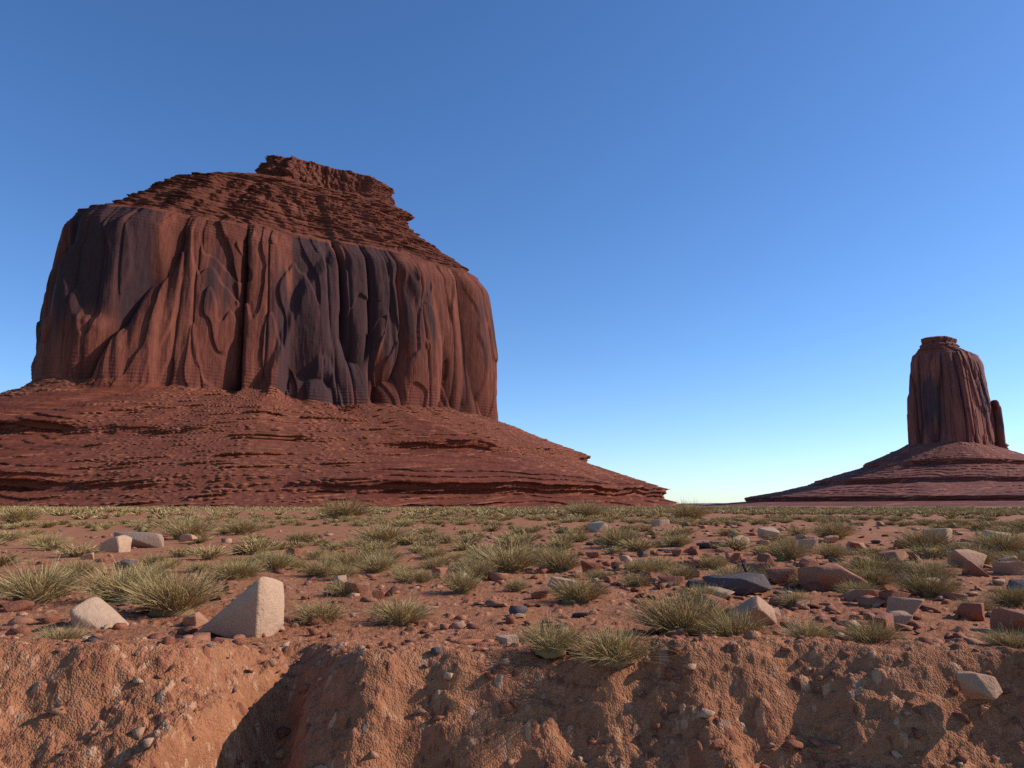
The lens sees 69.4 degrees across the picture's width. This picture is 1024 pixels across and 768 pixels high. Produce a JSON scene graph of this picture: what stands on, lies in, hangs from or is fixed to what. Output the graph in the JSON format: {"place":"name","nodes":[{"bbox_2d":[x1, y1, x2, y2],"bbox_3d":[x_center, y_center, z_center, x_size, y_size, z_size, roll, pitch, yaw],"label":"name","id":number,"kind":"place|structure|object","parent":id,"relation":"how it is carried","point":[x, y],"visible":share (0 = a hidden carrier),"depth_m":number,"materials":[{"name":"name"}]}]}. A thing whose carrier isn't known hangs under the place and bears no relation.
{"place":"outdoors","nodes":[
{"label":"outdoors","id":0,"kind":"place"},
{"bbox_2d":[0,505,1023,767],"bbox_3d":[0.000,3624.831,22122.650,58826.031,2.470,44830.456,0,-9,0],"label":"ground","id":1,"kind":"structure","parent":0,"point":[754,691],"depth_m":7.03,"materials":[{"name":"soil"}]},
{"bbox_2d":[0,155,681,507],"bbox_3d":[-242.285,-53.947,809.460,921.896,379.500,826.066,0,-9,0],"label":"butte","id":2,"kind":"object","parent":1,"relation":"on","point":[273,331],"visible":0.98,"depth_m":653.29,"materials":[{"name":"red stone"}]},
{"bbox_2d":[0,495,1023,665],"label":"grass tufts","id":3,"kind":"object","parent":1,"relation":"on","point":[144,585],"visible":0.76,"depth_m":14.11,"materials":[{"name":"green plant"}]},
{"bbox_2d":[0,519,1023,767],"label":"rocks","id":4,"kind":"object","parent":1,"relation":"on","point":[256,609],"visible":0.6,"depth_m":11.24,"materials":[{"name":"stone"}]},
{"bbox_2d":[0,505,1023,519],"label":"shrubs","id":5,"kind":"object","parent":1,"relation":"on","point":[89,512],"visible":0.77,"depth_m":138.31,"materials":[{"name":"green plant"}]},
{"bbox_2d":[0,507,1023,667],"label":"shrub","id":6,"kind":"object","parent":1,"relation":"on","point":[544,653],"visible":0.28,"depth_m":18.61,"materials":[{"name":"green plant"}]},
{"bbox_2d":[0,512,1023,566],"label":"shrubs","id":7,"kind":"object","parent":1,"relation":"on","point":[478,537],"visible":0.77,"depth_m":35.87,"materials":[{"name":"green plant"}]},
{"bbox_2d":[694,336,1023,506],"bbox_3d":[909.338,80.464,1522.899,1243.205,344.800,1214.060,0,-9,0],"label":"butte","id":8,"kind":"object","parent":1,"relation":"on","point":[955,451],"visible":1,"depth_m":1391.33,"materials":[{"name":"red stone"}]},
{"bbox_2d":[0,0,1023,502],"label":"sky","id":9,"kind":"structure","parent":0,"point":[713,245],"materials":[{"name":"blue"}]},
{"bbox_2d":[678,503,719,504],"bbox_3d":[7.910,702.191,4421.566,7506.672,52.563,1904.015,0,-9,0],"label":"distant rim terrain","id":10,"kind":"structure","parent":0,"point":[699,503],"depth_m":4961.56,"materials":[{"name":"red stone"}]}
]}

